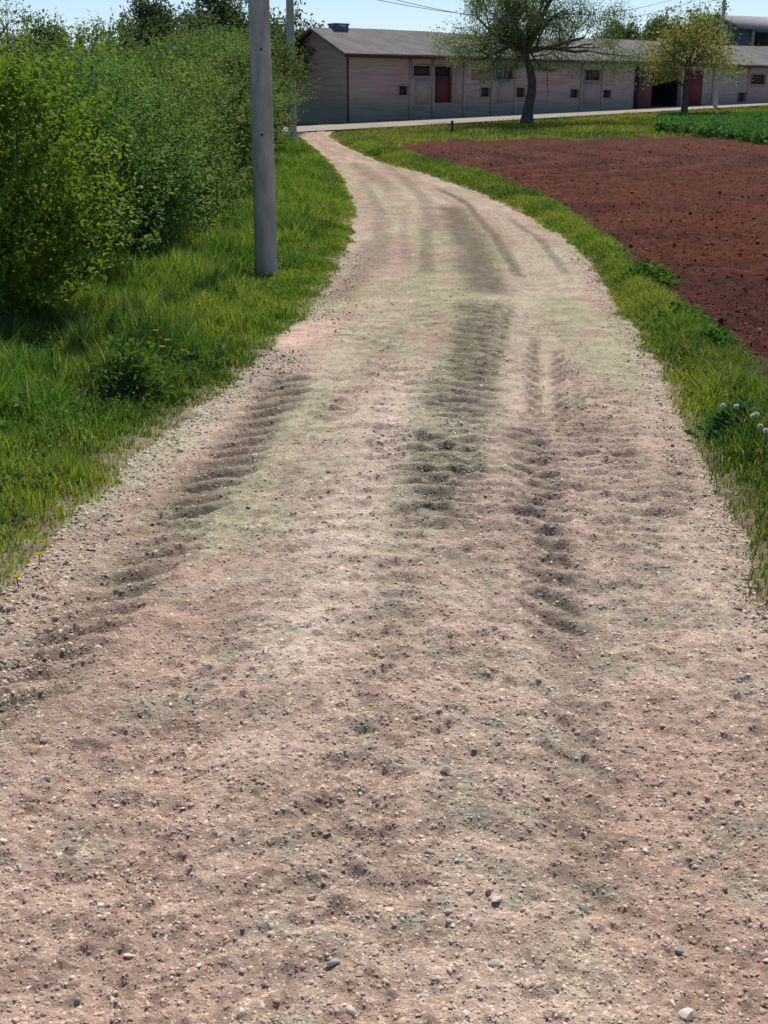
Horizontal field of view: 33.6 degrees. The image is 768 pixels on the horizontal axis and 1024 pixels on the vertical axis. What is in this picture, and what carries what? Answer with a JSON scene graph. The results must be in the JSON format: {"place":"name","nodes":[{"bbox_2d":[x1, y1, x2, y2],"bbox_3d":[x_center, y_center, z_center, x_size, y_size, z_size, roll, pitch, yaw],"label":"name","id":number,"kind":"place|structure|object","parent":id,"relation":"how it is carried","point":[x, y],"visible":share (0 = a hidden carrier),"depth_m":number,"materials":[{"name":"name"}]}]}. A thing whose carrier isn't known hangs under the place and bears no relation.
{"place":"outdoors","nodes":[
{"label":"outdoors","id":0,"kind":"place"},
{"bbox_2d":[0,131,358,595],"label":"grass verge","id":1,"kind":"object","parent":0,"point":[137,439],"depth_m":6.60,"materials":[{"name":"green plant"}]},
{"bbox_2d":[0,31,29,70],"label":"hedge bush","id":2,"kind":"object","parent":1,"relation":"on","point":[8,48],"visible":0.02,"depth_m":17.45,"materials":[{"name":"green plant"}]},
{"bbox_2d":[12,574,20,587],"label":"yellow flower","id":3,"kind":"object","parent":1,"relation":"on","point":[16,576],"visible":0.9,"depth_m":4.80,"materials":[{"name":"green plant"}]},
{"bbox_2d":[3,16,103,75],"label":"hedge bush","id":4,"kind":"object","parent":1,"relation":"on","point":[46,40],"visible":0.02,"depth_m":21.67,"materials":[{"name":"green plant"}]},
{"bbox_2d":[6,8,162,76],"bbox_3d":[-6.252,-8.828,26.993,4.342,3.510,6.272,0,18,0],"label":"hedge bush","id":5,"kind":"object","parent":1,"relation":"on","point":[88,36],"visible":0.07,"depth_m":26.43,"materials":[{"name":"green plant"}]},
{"bbox_2d":[0,0,178,331],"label":"hedge bush","id":6,"kind":"object","parent":1,"relation":"on","point":[27,215],"visible":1,"depth_m":9.54,"materials":[{"name":"green plant"}]},
{"bbox_2d":[0,35,179,279],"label":"hedge bush","id":7,"kind":"object","parent":1,"relation":"on","point":[132,148],"visible":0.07,"depth_m":11.94,"materials":[{"name":"green plant"}]},
{"bbox_2d":[33,7,169,70],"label":"hedge bush","id":8,"kind":"object","parent":1,"relation":"on","point":[122,30],"visible":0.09,"depth_m":31.78,"materials":[{"name":"green plant"}]},
{"bbox_2d":[0,31,244,251],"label":"hedge bush","id":9,"kind":"object","parent":1,"relation":"on","point":[174,203],"visible":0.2,"depth_m":14.18,"materials":[{"name":"green plant"}]},
{"bbox_2d":[83,334,190,401],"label":"leafy plant","id":10,"kind":"object","parent":1,"relation":"on","point":[130,367],"visible":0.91,"depth_m":7.67,"materials":[{"name":"green plant"}]},
{"bbox_2d":[62,29,252,228],"bbox_3d":[-3.283,-4.815,16.460,3.152,2.651,3.866,-8,19,-23],"label":"hedge bush","id":11,"kind":"object","parent":1,"relation":"on","point":[186,76],"visible":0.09,"depth_m":16.47,"materials":[{"name":"green plant"}]},
{"bbox_2d":[98,36,252,212],"bbox_3d":[-3.372,-5.811,19.424,3.230,2.697,4.053,8,19,23],"label":"hedge bush","id":12,"kind":"object","parent":1,"relation":"on","point":[226,91],"visible":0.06,"depth_m":19.60,"materials":[{"name":"green plant"}]},
{"bbox_2d":[99,22,289,191],"bbox_3d":[-3.496,-6.896,22.103,3.853,3.035,4.010,0,18,0],"label":"hedge bush","id":13,"kind":"object","parent":1,"relation":"on","point":[240,66],"visible":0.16,"depth_m":21.64,"materials":[{"name":"green plant"}]},
{"bbox_2d":[112,13,300,169],"bbox_3d":[-3.675,-8.059,25.142,3.794,3.250,4.472,7,19,22],"label":"hedge bush","id":14,"kind":"object","parent":1,"relation":"on","point":[223,44],"visible":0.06,"depth_m":24.63,"materials":[{"name":"green plant"}]},
{"bbox_2d":[158,21,293,161],"bbox_3d":[-3.849,-9.354,28.758,3.487,3.367,4.262,-14,22,-37],"label":"hedge bush","id":15,"kind":"object","parent":1,"relation":"on","point":[280,140],"visible":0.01,"depth_m":28.65,"materials":[{"name":"green plant"}]},
{"bbox_2d":[148,18,319,146],"bbox_3d":[-3.670,-10.524,31.936,3.676,3.503,4.958,13,22,34],"label":"hedge bush","id":16,"kind":"object","parent":1,"relation":"on","point":[288,57],"visible":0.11,"depth_m":31.93,"materials":[{"name":"green plant"}]},
{"bbox_2d":[206,25,306,145],"bbox_3d":[-3.924,-11.568,35.097,3.510,3.440,4.561,0,18,0],"label":"hedge bush","id":17,"kind":"object","parent":1,"relation":"on","point":[284,88],"visible":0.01,"depth_m":35.01,"materials":[{"name":"green plant"}]},
{"bbox_2d":[236,30,285,129],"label":"hedge bush","id":18,"kind":"object","parent":1,"relation":"on","point":[276,65],"depth_m":40.70,"materials":[{"name":"green plant"}]},
{"bbox_2d":[248,0,277,275],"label":"utility pole","id":19,"kind":"object","parent":1,"relation":"on","point":[264,211],"visible":0.77,"depth_m":12.69,"materials":[{"name":"concrete"}]},
{"bbox_2d":[286,0,296,140],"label":"utility pole","id":20,"kind":"object","parent":1,"relation":"on","point":[290,18],"visible":0.44,"depth_m":37.57,"materials":[{"name":"concrete"}]},
{"bbox_2d":[379,0,668,17],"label":"power line","id":21,"kind":"object","parent":20,"relation":"attached to","point":[496,16],"visible":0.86,"depth_m":47.83,"materials":[{"name":"metal"}]},
{"bbox_2d":[397,0,694,22],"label":"power line","id":22,"kind":"object","parent":20,"relation":"attached to","point":[527,21],"visible":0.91,"depth_m":48.77,"materials":[{"name":"metal"}]},
{"bbox_2d":[0,130,767,1023],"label":"dirt road","id":23,"kind":"structure","parent":0,"point":[382,194],"depth_m":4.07,"materials":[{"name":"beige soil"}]},
{"bbox_2d":[35,552,42,564],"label":"yellow flower","id":24,"kind":"object","parent":23,"relation":"on","point":[38,553],"visible":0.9,"depth_m":5.06,"materials":[{"name":"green plant"}]},
{"bbox_2d":[40,775,51,780],"bbox_3d":[-0.914,0.719,3.441,0.030,0.019,0.018,0,18,0],"label":"stone","id":25,"kind":"object","parent":23,"relation":"on","point":[45,777],"visible":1,"depth_m":3.44,"materials":[{"name":"grey stone"}]},
{"bbox_2d":[123,953,135,957],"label":"stone","id":26,"kind":"object","parent":23,"relation":"on","point":[128,955],"visible":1,"depth_m":2.72,"materials":[{"name":"beige stone"}]},
{"bbox_2d":[307,894,315,900],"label":"stone","id":27,"kind":"object","parent":23,"relation":"on","point":[311,897],"visible":1,"depth_m":2.89,"materials":[{"name":"beige stone"}]},
{"bbox_2d":[326,958,340,966],"bbox_3d":[-0.107,0.943,2.664,0.032,0.016,0.017,-8,20,-24],"label":"stone","id":28,"kind":"object","parent":23,"relation":"on","point":[333,962],"visible":1,"depth_m":2.66,"materials":[{"name":"grey stone"}]},
{"bbox_2d":[373,795,381,801],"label":"stone","id":29,"kind":"object","parent":23,"relation":"on","point":[377,798],"visible":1,"depth_m":3.28,"materials":[{"name":"grey stone"}]},
{"bbox_2d":[424,848,434,854],"bbox_3d":[0.110,0.824,3.083,0.026,0.019,0.024,9,20,26],"label":"stone","id":30,"kind":"object","parent":23,"relation":"on","point":[429,851],"visible":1,"depth_m":3.07,"materials":[{"name":"grey stone"}]},
{"bbox_2d":[440,765,450,771],"bbox_3d":[0.166,0.693,3.425,0.029,0.021,0.018,9,20,25],"label":"stone","id":31,"kind":"object","parent":23,"relation":"on","point":[445,768],"visible":1,"depth_m":3.42,"materials":[{"name":"grey stone"}]},
{"bbox_2d":[485,889,490,896],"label":"stone","id":32,"kind":"object","parent":23,"relation":"on","point":[488,892],"visible":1,"depth_m":2.90,"materials":[{"name":"stone"}]},
{"bbox_2d":[488,959,500,967],"bbox_3d":[0.234,0.948,2.673,0.027,0.019,0.020,8,20,24],"label":"stone","id":33,"kind":"object","parent":23,"relation":"on","point":[494,962],"visible":1,"depth_m":2.67,"materials":[{"name":"beige stone"}]},
{"bbox_2d":[491,896,502,901],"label":"stone","id":34,"kind":"object","parent":23,"relation":"on","point":[497,898],"visible":1,"depth_m":2.88,"materials":[{"name":"beige stone"}]},
{"bbox_2d":[542,794,550,798],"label":"stone","id":35,"kind":"object","parent":23,"relation":"on","point":[545,796],"visible":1,"depth_m":3.35,"materials":[{"name":"beige stone"}]},
{"bbox_2d":[546,879,552,886],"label":"stone","id":36,"kind":"object","parent":23,"relation":"on","point":[550,883],"visible":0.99,"depth_m":2.97,"materials":[{"name":"beige stone"}]},
{"bbox_2d":[579,904,588,913],"bbox_3d":[0.454,0.899,2.884,0.020,0.014,0.028,0,18,0],"label":"stone","id":37,"kind":"object","parent":23,"relation":"on","point":[584,908],"visible":1,"depth_m":2.88,"materials":[{"name":"grey stone"}]},
{"bbox_2d":[675,946,683,954],"bbox_3d":[0.642,0.952,2.764,0.022,0.012,0.020,0,18,0],"label":"stone","id":38,"kind":"object","parent":23,"relation":"on","point":[679,950],"visible":1,"depth_m":2.76,"materials":[{"name":"grey stone"}]},
{"bbox_2d":[678,1007,693,1020],"bbox_3d":[0.607,1.011,2.559,0.033,0.021,0.024,-14,22,-37],"label":"stone","id":39,"kind":"object","parent":23,"relation":"on","point":[686,1014],"visible":1,"depth_m":2.55,"materials":[{"name":"beige stone"}]},
{"bbox_2d":[733,604,742,608],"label":"stone","id":40,"kind":"object","parent":23,"relation":"on","point":[738,606],"visible":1,"depth_m":4.59,"materials":[{"name":"beige stone"}]},
{"bbox_2d":[0,0,767,71],"label":"sky","id":41,"kind":"structure","parent":0,"point":[368,14],"materials":[{"name":"blue"}]},
{"bbox_2d":[277,104,767,163],"bbox_3d":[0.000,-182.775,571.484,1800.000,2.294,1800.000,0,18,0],"label":"ground","id":42,"kind":"structure","parent":0,"point":[502,136],"depth_m":51.14,"materials":[{"name":"green plant"}]},
{"bbox_2d":[0,0,51,72],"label":"background tree","id":43,"kind":"object","parent":42,"relation":"on","point":[3,39],"visible":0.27,"depth_m":41.22,"materials":[{"name":"green plant"}]},
{"bbox_2d":[2,3,88,78],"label":"background tree","id":44,"kind":"object","parent":42,"relation":"on","point":[40,30],"visible":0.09,"depth_m":44.47,"materials":[{"name":"green plant"}]},
{"bbox_2d":[109,0,219,60],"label":"background tree","id":45,"kind":"object","parent":42,"relation":"on","point":[148,12],"visible":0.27,"depth_m":55.12,"materials":[{"name":"green plant"}]},
{"bbox_2d":[175,0,298,48],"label":"background tree","id":46,"kind":"object","parent":42,"relation":"on","point":[225,11],"visible":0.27,"depth_m":57.42,"materials":[{"name":"green plant"}]},
{"bbox_2d":[273,0,325,89],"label":"background tree","id":47,"kind":"object","parent":42,"relation":"on","point":[300,31],"visible":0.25,"depth_m":61.03,"materials":[{"name":"green plant"}]},
{"bbox_2d":[451,121,453,130],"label":"short post","id":48,"kind":"object","parent":42,"relation":"on","point":[452,125],"visible":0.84,"depth_m":48.74,"materials":[{"name":"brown wood"}]},
{"bbox_2d":[295,23,767,123],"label":"barn","id":49,"kind":"structure","parent":42,"relation":"on","point":[372,75],"depth_m":62.73,"materials":[{"name":"grey metal"}]},
{"bbox_2d":[412,64,432,78],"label":"window","id":50,"kind":"structure","parent":49,"relation":"in","point":[419,71],"depth_m":61.19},
{"bbox_2d":[434,65,453,103],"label":"door","id":51,"kind":"structure","parent":49,"relation":"in","point":[442,90],"depth_m":62.21,"materials":[{"name":"red wood"}]},
{"bbox_2d":[495,66,514,79],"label":"window","id":52,"kind":"structure","parent":49,"relation":"in","point":[509,74],"depth_m":64.39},
{"bbox_2d":[583,68,601,82],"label":"window","id":53,"kind":"structure","parent":49,"relation":"in","point":[586,77],"depth_m":67.90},
{"bbox_2d":[637,71,652,108],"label":"sliding door","id":54,"kind":"structure","parent":49,"relation":"in","point":[644,95],"depth_m":70.36,"materials":[{"name":"red metal"}]},
{"bbox_2d":[688,71,703,105],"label":"sliding door","id":55,"kind":"structure","parent":49,"relation":"in","point":[695,86],"depth_m":72.76,"materials":[{"name":"red metal"}]},
{"bbox_2d":[749,73,766,85],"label":"window","id":56,"kind":"structure","parent":49,"relation":"in","point":[755,79],"depth_m":76.10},
{"bbox_2d":[421,0,663,123],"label":"spreading tree","id":57,"kind":"object","parent":42,"relation":"on","point":[506,33],"visible":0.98,"depth_m":54.13,"materials":[{"name":"green plant"}]},
{"bbox_2d":[331,135,767,619],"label":"grass verge","id":58,"kind":"object","parent":42,"relation":"on","point":[750,519],"depth_m":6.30,"materials":[{"name":"green plant"}]},
{"bbox_2d":[607,257,687,285],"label":"leafy plant","id":59,"kind":"object","parent":58,"relation":"on","point":[657,273],"visible":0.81,"depth_m":12.72,"materials":[{"name":"green plant"}]},
{"bbox_2d":[634,297,718,329],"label":"leafy plant","id":60,"kind":"object","parent":58,"relation":"on","point":[693,308],"visible":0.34,"depth_m":10.28,"materials":[{"name":"green plant"}]},
{"bbox_2d":[665,320,741,349],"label":"leafy plant","id":61,"kind":"object","parent":58,"relation":"on","point":[723,337],"visible":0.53,"depth_m":9.35,"materials":[{"name":"green plant"}]},
{"bbox_2d":[684,395,764,439],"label":"leafy plant","id":62,"kind":"object","parent":58,"relation":"on","point":[711,427],"visible":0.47,"depth_m":6.89,"materials":[{"name":"green plant"}]},
{"bbox_2d":[734,404,738,424],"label":"seed head flower","id":63,"kind":"object","parent":58,"relation":"on","point":[736,406],"visible":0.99,"depth_m":6.79,"materials":[{"name":"white plant"}]},
{"bbox_2d":[750,412,758,437],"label":"seed head flower","id":64,"kind":"object","parent":58,"relation":"on","point":[756,414],"visible":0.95,"depth_m":6.53,"materials":[{"name":"white plant"}]},
{"bbox_2d":[763,428,767,471],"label":"seed head flower","id":65,"kind":"object","parent":58,"relation":"on","point":[765,430],"visible":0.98,"depth_m":6.21,"materials":[{"name":"white plant"}]},
{"bbox_2d":[590,9,671,41],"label":"background tree","id":66,"kind":"object","parent":42,"relation":"on","point":[629,34],"visible":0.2,"depth_m":97.04,"materials":[{"name":"green plant"}]},
{"bbox_2d":[635,6,693,41],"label":"background tree","id":67,"kind":"object","parent":42,"relation":"on","point":[663,20],"visible":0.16,"depth_m":100.08,"materials":[{"name":"green plant"}]},
{"bbox_2d":[635,0,752,112],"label":"fruit tree","id":68,"kind":"object","parent":42,"relation":"on","point":[694,40],"visible":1,"depth_m":53.36,"materials":[{"name":"green plant"}]},
{"bbox_2d":[652,109,767,144],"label":"crop","id":69,"kind":"object","parent":42,"relation":"on","point":[749,126],"visible":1,"depth_m":45.18,"materials":[{"name":"green plant"}]},
{"bbox_2d":[680,2,741,45],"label":"background tree","id":70,"kind":"object","parent":42,"relation":"on","point":[715,18],"visible":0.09,"depth_m":97.00,"materials":[{"name":"green plant"}]},
{"bbox_2d":[713,0,725,108],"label":"utility pole","id":71,"kind":"object","parent":42,"relation":"on","point":[716,92],"visible":0.53,"depth_m":69.70,"materials":[{"name":"concrete"}]},
{"bbox_2d":[720,15,767,45],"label":"farm house","id":72,"kind":"structure","parent":42,"relation":"on","point":[754,31],"depth_m":105.78,"materials":[{"name":"white stone"}]},
{"bbox_2d":[754,32,767,45],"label":"window","id":73,"kind":"structure","parent":72,"relation":"in","point":[761,38],"depth_m":105.80,"materials":[{"name":"black glass"}]},
{"bbox_2d":[277,102,767,131],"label":"track road","id":74,"kind":"structure","parent":0,"point":[425,122],"depth_m":60.28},
{"bbox_2d":[399,135,767,377],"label":"ploughed field","id":75,"kind":"structure","parent":0,"point":[596,143],"depth_m":23.38,"materials":[{"name":"red soil"}]}
]}

